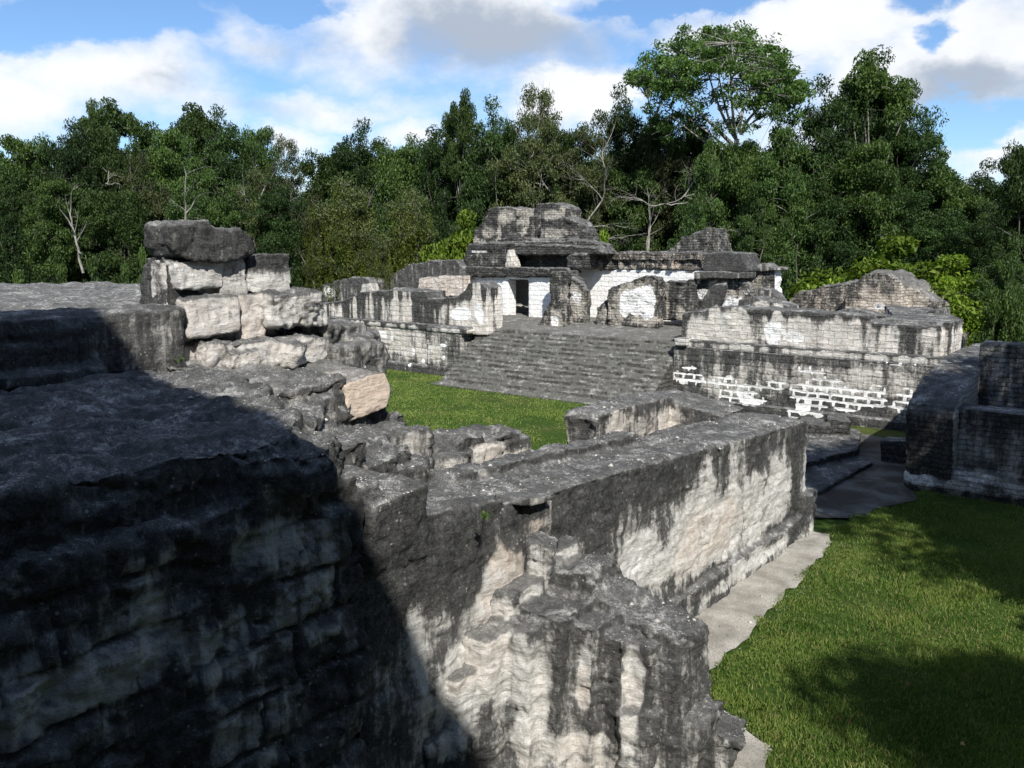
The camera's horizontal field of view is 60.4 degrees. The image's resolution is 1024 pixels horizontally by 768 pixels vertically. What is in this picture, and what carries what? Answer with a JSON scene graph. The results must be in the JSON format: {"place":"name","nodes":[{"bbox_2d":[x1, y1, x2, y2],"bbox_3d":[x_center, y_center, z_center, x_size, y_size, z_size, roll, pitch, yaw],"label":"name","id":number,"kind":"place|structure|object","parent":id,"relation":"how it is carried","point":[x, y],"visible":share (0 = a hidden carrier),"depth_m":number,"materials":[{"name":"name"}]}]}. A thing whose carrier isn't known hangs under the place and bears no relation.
{"place":"outdoors","nodes":[
{"label":"outdoors","id":0,"kind":"place"},
{"bbox_2d":[386,369,590,449],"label":"court grass","id":1,"kind":"structure","parent":0,"point":[458,393],"depth_m":36.54,"materials":[{"name":"plant"}]},
{"bbox_2d":[0,0,1023,206],"label":"sky","id":2,"kind":"structure","parent":0,"point":[304,70],"materials":[{"name":"blue"}]},
{"bbox_2d":[561,110,654,244],"bbox_3d":[6.036,-12.822,55.600,6.751,9.154,2.994,0,9,2],"label":"dead tree","id":3,"kind":"object","parent":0,"point":[602,198],"visible":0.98,"depth_m":55.67,"materials":[{"name":"grey wood"}]},
{"bbox_2d":[386,370,1023,767],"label":"lawn ground","id":4,"kind":"structure","parent":0,"point":[546,426],"depth_m":14.91,"materials":[{"name":"green plant"}]},
{"bbox_2d":[0,281,288,390],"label":"terrace","id":5,"kind":"structure","parent":4,"relation":"on","point":[89,328],"depth_m":12.14,"materials":[{"name":"stone"}]},
{"bbox_2d":[289,317,389,374],"bbox_3d":[-3.328,-0.543,16.168,1.944,1.482,1.953,7,11,37],"label":"rubble heap","id":6,"kind":"object","parent":5,"relation":"on","point":[356,344],"visible":0.34,"depth_m":15.66,"materials":[{"name":"stone"}]},
{"bbox_2d":[0,363,374,767],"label":"shaded terrace","id":7,"kind":"structure","parent":4,"relation":"on","point":[141,626],"depth_m":7.69,"materials":[{"name":"stone"}]},
{"bbox_2d":[166,359,434,456],"bbox_3d":[-3.379,1.557,13.480,4.531,4.190,5.241,7,11,37],"label":"stepped ledge","id":8,"kind":"object","parent":4,"relation":"on","point":[418,439],"visible":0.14,"depth_m":12.95,"materials":[{"name":"stone"}]},
{"bbox_2d":[139,219,328,368],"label":"ruined pillar","id":9,"kind":"structure","parent":8,"relation":"on","point":[234,296],"depth_m":13.72,"materials":[{"name":"stone"}]},
{"bbox_2d":[325,366,389,420],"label":"stone block","id":10,"kind":"structure","parent":8,"relation":"on","point":[366,392],"depth_m":13.36,"materials":[{"name":"stone"}]},
{"bbox_2d":[294,189,339,289],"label":"forest tree","id":11,"kind":"object","parent":4,"relation":"on","point":[314,234],"visible":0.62,"depth_m":55.89,"materials":[{"name":"green plant"}]},
{"bbox_2d":[310,171,380,301],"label":"forest tree","id":12,"kind":"object","parent":4,"relation":"on","point":[361,225],"visible":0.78,"depth_m":54.42,"materials":[{"name":"green plant"}]},
{"bbox_2d":[354,231,395,289],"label":"forest tree","id":13,"kind":"object","parent":4,"relation":"on","point":[373,270],"visible":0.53,"depth_m":53.64,"materials":[{"name":"green plant"}]},
{"bbox_2d":[377,184,438,276],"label":"forest tree","id":14,"kind":"object","parent":4,"relation":"on","point":[399,244],"visible":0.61,"depth_m":55.37,"materials":[{"name":"green plant"}]},
{"bbox_2d":[320,281,502,375],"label":"palace wing","id":15,"kind":"structure","parent":4,"relation":"on","point":[426,330],"depth_m":45.77,"materials":[{"name":"stone"}]},
{"bbox_2d":[0,285,846,764],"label":"loose grit","id":16,"kind":"object","parent":4,"relation":"on","point":[510,483],"visible":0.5,"depth_m":12.68,"materials":[{"name":"stone"}]},
{"bbox_2d":[320,411,530,482],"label":"broken inner wall","id":17,"kind":"structure","parent":4,"relation":"on","point":[479,447],"depth_m":13.48,"materials":[{"name":"stone"}]},
{"bbox_2d":[417,186,459,255],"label":"forest tree","id":18,"kind":"object","parent":4,"relation":"on","point":[444,231],"visible":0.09,"depth_m":59.39,"materials":[{"name":"green plant"}]},
{"bbox_2d":[417,207,476,297],"bbox_3d":[-3.796,-6.170,55.544,6.605,9.870,6.394,-4,10,-22],"label":"shrub","id":19,"kind":"object","parent":4,"relation":"on","point":[457,244],"visible":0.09,"depth_m":54.38,"materials":[{"name":"green plant"}]},
{"bbox_2d":[440,87,476,233],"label":"forest tree","id":20,"kind":"object","parent":4,"relation":"on","point":[455,126],"visible":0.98,"depth_m":59.57,"materials":[{"name":"green plant"}]},
{"bbox_2d":[475,163,538,226],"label":"forest tree","id":21,"kind":"object","parent":4,"relation":"on","point":[501,190],"visible":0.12,"depth_m":58.71,"materials":[{"name":"green plant"}]},
{"bbox_2d":[483,108,566,208],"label":"forest tree","id":22,"kind":"object","parent":4,"relation":"on","point":[531,164],"visible":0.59,"depth_m":57.69,"materials":[{"name":"green plant"}]},
{"bbox_2d":[431,329,675,404],"bbox_3d":[1.995,-0.849,40.404,11.552,2.798,4.528,7,11,37],"label":"stairway","id":23,"kind":"object","parent":4,"relation":"on","point":[575,368],"visible":0.79,"depth_m":39.68,"materials":[{"name":"stone"}]},
{"bbox_2d":[344,412,816,767],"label":"long wall","id":24,"kind":"structure","parent":4,"relation":"on","point":[438,573],"depth_m":12.68,"materials":[{"name":"stone"}]},
{"bbox_2d":[494,491,552,505],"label":"ledge slab","id":25,"kind":"structure","parent":24,"relation":"on","point":[521,498],"depth_m":11.38,"materials":[{"name":"stone"}]},
{"bbox_2d":[422,531,745,767],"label":"broken cross wall","id":26,"kind":"structure","parent":4,"relation":"on","point":[563,672],"depth_m":10.89,"materials":[{"name":"stone"}]},
{"bbox_2d":[564,389,744,443],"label":"room wall","id":27,"kind":"structure","parent":4,"relation":"on","point":[642,416],"depth_m":19.79,"materials":[{"name":"stone"}]},
{"bbox_2d":[657,198,704,251],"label":"forest tree","id":28,"kind":"object","parent":4,"relation":"on","point":[689,229],"visible":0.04,"depth_m":51.97,"materials":[{"name":"green plant"}]},
{"bbox_2d":[497,312,971,348],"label":"palace terrace","id":29,"kind":"structure","parent":4,"relation":"on","point":[669,330],"depth_m":42.56,"materials":[{"name":"stone"}]},
{"bbox_2d":[316,276,388,301],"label":"broken wall","id":30,"kind":"structure","parent":29,"relation":"on","point":[350,287],"depth_m":53.89,"materials":[{"name":"stone"}]},
{"bbox_2d":[389,259,466,296],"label":"broken wall","id":31,"kind":"structure","parent":29,"relation":"on","point":[409,275],"depth_m":52.09,"materials":[{"name":"stone"}]},
{"bbox_2d":[418,275,470,296],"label":"broken wall","id":32,"kind":"structure","parent":29,"relation":"on","point":[454,285],"depth_m":50.48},
{"bbox_2d":[464,202,616,316],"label":"palace temple","id":33,"kind":"structure","parent":29,"relation":"on","point":[518,255],"depth_m":49.37,"materials":[{"name":"stone"}]},
{"bbox_2d":[538,299,569,326],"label":"broken wall","id":34,"kind":"structure","parent":29,"relation":"on","point":[557,313],"depth_m":43.96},
{"bbox_2d":[543,270,591,322],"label":"broken wall","id":35,"kind":"structure","parent":29,"relation":"on","point":[571,288],"depth_m":45.09,"materials":[{"name":"stone"}]},
{"bbox_2d":[607,275,665,328],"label":"broken wall","id":36,"kind":"structure","parent":29,"relation":"on","point":[638,303],"depth_m":42.36,"materials":[{"name":"stone"}]},
{"bbox_2d":[579,227,732,321],"bbox_3d":[7.040,-5.840,47.627,10.558,5.134,3.278,7,11,37],"label":"palace gallery","id":37,"kind":"object","parent":29,"relation":"on","point":[683,258],"visible":0.45,"depth_m":45.79,"materials":[{"name":"stone"}]},
{"bbox_2d":[663,279,699,320],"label":"broken wall","id":38,"kind":"structure","parent":29,"relation":"on","point":[680,298],"depth_m":42.30,"materials":[{"name":"stone"}]},
{"bbox_2d":[749,263,787,292],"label":"broken wall","id":39,"kind":"structure","parent":29,"relation":"on","point":[768,275],"depth_m":42.08,"materials":[{"name":"stone"}]},
{"bbox_2d":[789,269,952,313],"bbox_3d":[17.221,-4.154,42.852,7.192,2.932,4.150,7,11,37],"label":"collapsed vault","id":40,"kind":"object","parent":29,"relation":"on","point":[877,290],"visible":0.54,"depth_m":40.97,"materials":[{"name":"stone"}]},
{"bbox_2d":[731,180,793,292],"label":"forest tree","id":41,"kind":"object","parent":4,"relation":"on","point":[749,220],"visible":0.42,"depth_m":50.68,"materials":[{"name":"green plant"}]},
{"bbox_2d":[672,305,962,431],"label":"palace wing","id":42,"kind":"structure","parent":4,"relation":"on","point":[868,370],"depth_m":33.77,"materials":[{"name":"stone"}]},
{"bbox_2d":[738,287,798,307],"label":"broken wall","id":43,"kind":"structure","parent":42,"relation":"on","point":[766,297],"depth_m":38.12,"materials":[{"name":"stone"}]},
{"bbox_2d":[916,251,994,330],"bbox_3d":[21.019,-3.180,44.285,8.319,6.941,8.593,5,10,30],"label":"shrub","id":44,"kind":"object","parent":4,"relation":"on","point":[959,265],"visible":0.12,"depth_m":43.23,"materials":[{"name":"green plant"}]},
{"bbox_2d":[938,274,985,346],"bbox_3d":[21.861,-2.560,43.512,4.208,5.742,4.347,5,10,31],"label":"shrub","id":45,"kind":"object","parent":4,"relation":"on","point":[950,282],"visible":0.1,"depth_m":42.52,"materials":[{"name":"green plant"}]},
{"bbox_2d":[904,340,1023,506],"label":"shaded building","id":46,"kind":"structure","parent":4,"relation":"on","point":[965,424],"depth_m":23.42,"materials":[{"name":"stone"}]},
{"bbox_2d":[968,261,1023,345],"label":"shrub","id":47,"kind":"object","parent":4,"relation":"on","point":[1007,316],"visible":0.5,"depth_m":37.53,"materials":[{"name":"green plant"}]},
{"bbox_2d":[970,237,1023,340],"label":"forest tree","id":48,"kind":"object","parent":4,"relation":"on","point":[998,266],"visible":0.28,"depth_m":41.54,"materials":[{"name":"green plant"}]},
{"bbox_2d":[973,138,1023,286],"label":"forest tree","id":49,"kind":"object","parent":4,"relation":"on","point":[1012,164],"visible":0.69,"depth_m":43.02,"materials":[{"name":"green plant"}]},
{"bbox_2d":[694,251,760,309],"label":"palace pavilion","id":50,"kind":"structure","parent":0,"point":[735,271],"depth_m":41.47,"materials":[{"name":"stone"}]},
{"bbox_2d":[695,531,830,767],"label":"path","id":51,"kind":"structure","parent":0,"point":[721,612],"depth_m":16.36,"materials":[{"name":"stone"}]},
{"bbox_2d":[814,434,916,517],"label":"old floor","id":52,"kind":"structure","parent":0,"point":[879,483],"depth_m":23.87,"materials":[{"name":"stone"}]},
{"bbox_2d":[799,413,872,495],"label":"platform","id":53,"kind":"structure","parent":52,"relation":"on","point":[834,458],"depth_m":26.73,"materials":[{"name":"stone"}]},
{"bbox_2d":[880,436,906,463],"bbox_3d":[11.963,2.053,27.211,0.966,0.885,1.054,7,11,37],"label":"stone block","id":54,"kind":"object","parent":52,"relation":"on","point":[893,449],"depth_m":26.86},
{"label":"forest floor","id":55,"kind":"structure","parent":0,"visible":0},
{"bbox_2d":[0,151,29,232],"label":"forest tree","id":56,"kind":"object","parent":55,"relation":"on","point":[7,169],"visible":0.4,"depth_m":60.22,"materials":[{"name":"green plant"}]},
{"bbox_2d":[0,173,52,283],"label":"forest tree","id":57,"kind":"object","parent":55,"relation":"on","point":[14,207],"visible":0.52,"depth_m":58.54,"materials":[{"name":"green plant"}]},
{"bbox_2d":[0,132,64,248],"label":"forest tree","id":58,"kind":"object","parent":55,"relation":"on","point":[26,156],"visible":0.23,"depth_m":63.45,"materials":[{"name":"green plant"}]},
{"bbox_2d":[21,177,110,283],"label":"forest tree","id":59,"kind":"object","parent":55,"relation":"on","point":[44,233],"visible":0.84,"depth_m":54.24,"materials":[{"name":"leaf"},{"name":"pale bark"}]},
{"bbox_2d":[25,116,113,282],"bbox_3d":[-30.430,-10.658,61.434,6.038,15.639,5.713,4,10,26],"label":"forest tree","id":60,"kind":"object","parent":55,"relation":"on","point":[69,156],"visible":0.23,"depth_m":60.01,"materials":[{"name":"green plant"}]},
{"bbox_2d":[78,97,110,187],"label":"forest tree","id":61,"kind":"object","parent":55,"relation":"on","point":[91,106],"visible":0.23,"depth_m":65.79,"materials":[{"name":"green plant"}]},
{"bbox_2d":[70,195,123,282],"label":"forest tree","id":62,"kind":"object","parent":55,"relation":"on","point":[106,244],"visible":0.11,"depth_m":59.76,"materials":[{"name":"green plant"}]},
{"bbox_2d":[67,121,131,248],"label":"forest tree","id":63,"kind":"object","parent":55,"relation":"on","point":[104,140],"visible":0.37,"depth_m":61.74,"materials":[{"name":"green plant"}]},
{"bbox_2d":[76,186,151,283],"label":"forest tree","id":64,"kind":"object","parent":55,"relation":"on","point":[120,211],"visible":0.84,"depth_m":53.50,"materials":[{"name":"green plant"}]},
{"bbox_2d":[91,96,161,174],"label":"forest tree","id":65,"kind":"object","parent":55,"relation":"on","point":[123,124],"visible":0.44,"depth_m":67.27,"materials":[{"name":"green plant"}]},
{"bbox_2d":[109,152,181,282],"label":"forest tree","id":66,"kind":"object","parent":55,"relation":"on","point":[158,210],"visible":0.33,"depth_m":56.36,"materials":[{"name":"green plant"}]},
{"bbox_2d":[129,125,212,221],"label":"forest tree","id":67,"kind":"object","parent":55,"relation":"on","point":[168,158],"visible":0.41,"depth_m":59.15,"materials":[{"name":"green plant"}]},
{"bbox_2d":[169,102,231,206],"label":"forest tree","id":68,"kind":"object","parent":55,"relation":"on","point":[196,118],"visible":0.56,"depth_m":63.08,"materials":[{"name":"green plant"}]},
{"bbox_2d":[164,134,241,227],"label":"forest tree","id":69,"kind":"object","parent":55,"relation":"on","point":[204,184],"visible":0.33,"depth_m":55.32,"materials":[{"name":"green plant"}]},
{"bbox_2d":[193,104,269,239],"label":"forest tree","id":70,"kind":"object","parent":55,"relation":"on","point":[217,150],"visible":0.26,"depth_m":61.76,"materials":[{"name":"green plant"}]},
{"bbox_2d":[236,124,281,200],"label":"forest tree","id":71,"kind":"object","parent":55,"relation":"on","point":[265,134],"visible":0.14,"depth_m":65.78,"materials":[{"name":"green plant"}]},
{"bbox_2d":[230,165,293,253],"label":"forest tree","id":72,"kind":"object","parent":55,"relation":"on","point":[254,205],"visible":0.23,"depth_m":58.19,"materials":[{"name":"green plant"}]},
{"bbox_2d":[238,172,316,286],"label":"forest tree","id":73,"kind":"object","parent":55,"relation":"on","point":[272,236],"visible":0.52,"depth_m":56.36,"materials":[{"name":"green plant"}]},
{"bbox_2d":[253,134,305,259],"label":"forest tree","id":74,"kind":"object","parent":55,"relation":"on","point":[292,185],"visible":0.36,"depth_m":58.14,"materials":[{"name":"green plant"}]},
{"bbox_2d":[291,148,362,233],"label":"forest tree","id":75,"kind":"object","parent":55,"relation":"on","point":[326,170],"visible":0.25,"depth_m":63.50,"materials":[{"name":"green plant"}]},
{"bbox_2d":[320,118,395,245],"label":"forest tree","id":76,"kind":"object","parent":55,"relation":"on","point":[356,156],"visible":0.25,"depth_m":64.50,"materials":[{"name":"green plant"}]},
{"bbox_2d":[364,142,428,243],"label":"forest tree","id":77,"kind":"object","parent":55,"relation":"on","point":[392,167],"visible":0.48,"depth_m":63.69,"materials":[{"name":"green plant"}]},
{"bbox_2d":[395,132,446,251],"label":"forest tree","id":78,"kind":"object","parent":55,"relation":"on","point":[411,140],"visible":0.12,"depth_m":64.39,"materials":[{"name":"green plant"}]},
{"bbox_2d":[492,80,562,177],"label":"forest tree","id":79,"kind":"object","parent":55,"relation":"on","point":[543,99],"visible":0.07,"depth_m":61.31,"materials":[{"name":"green plant"}]},
{"bbox_2d":[530,122,596,207],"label":"forest tree","id":80,"kind":"object","parent":55,"relation":"on","point":[569,139],"visible":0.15,"depth_m":59.39,"materials":[{"name":"green plant"}]},
{"bbox_2d":[553,120,625,242],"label":"forest tree","id":81,"kind":"object","parent":55,"relation":"on","point":[594,175],"visible":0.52,"depth_m":57.94,"materials":[{"name":"green plant"}]},
{"bbox_2d":[588,82,647,235],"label":"forest tree","id":82,"kind":"object","parent":55,"relation":"on","point":[625,127],"visible":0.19,"depth_m":61.40,"materials":[{"name":"green plant"}]},
{"bbox_2d":[594,165,662,251],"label":"forest tree","id":83,"kind":"object","parent":55,"relation":"on","point":[629,208],"visible":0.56,"depth_m":58.04,"materials":[{"name":"green plant"}]},
{"bbox_2d":[624,116,680,230],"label":"forest tree","id":84,"kind":"object","parent":55,"relation":"on","point":[635,166],"visible":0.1,"depth_m":61.22,"materials":[{"name":"green plant"}]},
{"bbox_2d":[630,106,680,241],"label":"forest tree","id":85,"kind":"object","parent":55,"relation":"on","point":[655,165],"visible":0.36,"depth_m":59.63,"materials":[{"name":"green plant"}]},
{"bbox_2d":[641,152,700,250],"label":"forest tree","id":86,"kind":"object","parent":55,"relation":"on","point":[671,226],"visible":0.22,"depth_m":58.24,"materials":[{"name":"green plant"}]},
{"bbox_2d":[643,105,704,244],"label":"forest tree","id":87,"kind":"object","parent":55,"relation":"on","point":[680,144],"visible":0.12,"depth_m":59.43,"materials":[{"name":"green plant"}]},
{"bbox_2d":[672,118,739,242],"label":"forest tree","id":88,"kind":"object","parent":55,"relation":"on","point":[709,218],"visible":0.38,"depth_m":53.95,"materials":[{"name":"green plant"}]},
{"bbox_2d":[621,17,820,220],"bbox_3d":[13.172,-12.959,56.109,14.001,21.356,12.743,-1,9,-4],"label":"spreading tree","id":89,"kind":"object","parent":55,"relation":"on","point":[771,72],"visible":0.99,"depth_m":53.83,"materials":[{"name":"green plant"}]},
{"bbox_2d":[703,136,767,250],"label":"forest tree","id":90,"kind":"object","parent":55,"relation":"on","point":[735,170],"visible":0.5,"depth_m":53.29,"materials":[{"name":"green plant"}]},
{"bbox_2d":[735,101,835,291],"bbox_3d":[16.435,-9.229,53.257,5.924,15.476,6.598,2,9,9],"label":"forest tree","id":91,"kind":"object","parent":55,"relation":"on","point":[789,157],"visible":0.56,"depth_m":51.86,"materials":[{"name":"green plant"}]},
{"bbox_2d":[787,202,844,301],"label":"forest tree","id":92,"kind":"object","parent":55,"relation":"on","point":[814,249],"visible":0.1,"depth_m":52.80,"materials":[{"name":"green plant"}]},
{"bbox_2d":[785,182,872,300],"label":"forest tree","id":93,"kind":"object","parent":55,"relation":"on","point":[833,206],"visible":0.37,"depth_m":52.04,"materials":[{"name":"green plant"}]},
{"bbox_2d":[781,73,883,229],"bbox_3d":[20.594,-11.455,58.806,7.155,18.113,7.562,8,12,43],"label":"forest tree","id":94,"kind":"object","parent":55,"relation":"on","point":[817,129],"visible":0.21,"depth_m":57.49,"materials":[{"name":"green plant"}]},
{"bbox_2d":[811,138,905,273],"bbox_3d":[21.508,-8.329,54.343,6.984,13.273,6.739,-6,11,-35],"label":"forest tree","id":95,"kind":"object","parent":55,"relation":"on","point":[852,180],"visible":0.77,"depth_m":51.98,"materials":[{"name":"green plant"}]},
{"bbox_2d":[830,48,918,169],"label":"forest tree","id":96,"kind":"object","parent":55,"relation":"on","point":[856,90],"visible":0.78,"depth_m":57.19,"materials":[{"name":"green plant"}]},
{"bbox_2d":[786,233,980,332],"bbox_3d":[19.355,-4.093,47.368,11.230,7.972,10.871,7,11,37],"label":"shrub","id":97,"kind":"object","parent":55,"relation":"on","point":[899,245],"visible":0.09,"depth_m":44.89,"materials":[{"name":"green plant"}]},
{"bbox_2d":[829,44,949,220],"bbox_3d":[24.934,-12.668,60.248,7.394,20.126,7.814,-8,12,-43],"label":"forest tree","id":98,"kind":"object","parent":55,"relation":"on","point":[878,107],"visible":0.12,"depth_m":58.37,"materials":[{"name":"green plant"}]},
{"bbox_2d":[831,172,957,277],"bbox_3d":[22.718,-7.146,53.067,7.025,11.159,7.424,-2,9,-11],"label":"forest tree","id":99,"kind":"object","parent":55,"relation":"on","point":[906,205],"visible":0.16,"depth_m":52.09,"materials":[{"name":"green plant"}]},
{"bbox_2d":[875,104,964,236],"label":"forest tree","id":100,"kind":"object","parent":55,"relation":"on","point":[929,143],"visible":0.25,"depth_m":57.46,"materials":[{"name":"green plant"}]},
{"bbox_2d":[901,206,990,289],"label":"forest tree","id":101,"kind":"object","parent":55,"relation":"on","point":[931,232],"visible":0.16,"depth_m":50.62,"materials":[{"name":"green plant"}]},
{"bbox_2d":[901,166,993,250],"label":"forest tree","id":102,"kind":"object","parent":55,"relation":"on","point":[950,191],"visible":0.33,"depth_m":55.49,"materials":[{"name":"green plant"}]},
{"bbox_2d":[938,211,1008,298],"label":"forest tree","id":103,"kind":"object","parent":55,"relation":"on","point":[988,239],"visible":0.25,"depth_m":48.78,"materials":[{"name":"green plant"}]},
{"bbox_2d":[963,157,1008,221],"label":"forest tree","id":104,"kind":"object","parent":55,"relation":"on","point":[981,180],"visible":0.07,"depth_m":57.91,"materials":[{"name":"green plant"}]},
{"label":"terrain","id":105,"kind":"structure","parent":0,"visible":0},
{"bbox_2d":[411,114,473,231],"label":"forest tree","id":106,"kind":"object","parent":105,"relation":"on","point":[434,149],"visible":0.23,"depth_m":62.41,"materials":[{"name":"green plant"}]},
{"bbox_2d":[453,94,536,237],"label":"forest tree","id":107,"kind":"object","parent":105,"relation":"on","point":[499,141],"visible":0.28,"depth_m":59.61,"materials":[{"name":"green plant"}]},
{"bbox_3d":[8.598,-3.074,38.005,1.801,0.643,1.655,7,11,37],"label":"broken wall","id":108,"kind":"object","parent":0,"visible":0},
{"bbox_2d":[701,282,727,308],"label":"broken wall","id":109,"kind":"structure","parent":108,"relation":"on","point":[715,296],"depth_m":38.48,"materials":[{"name":"stone"}]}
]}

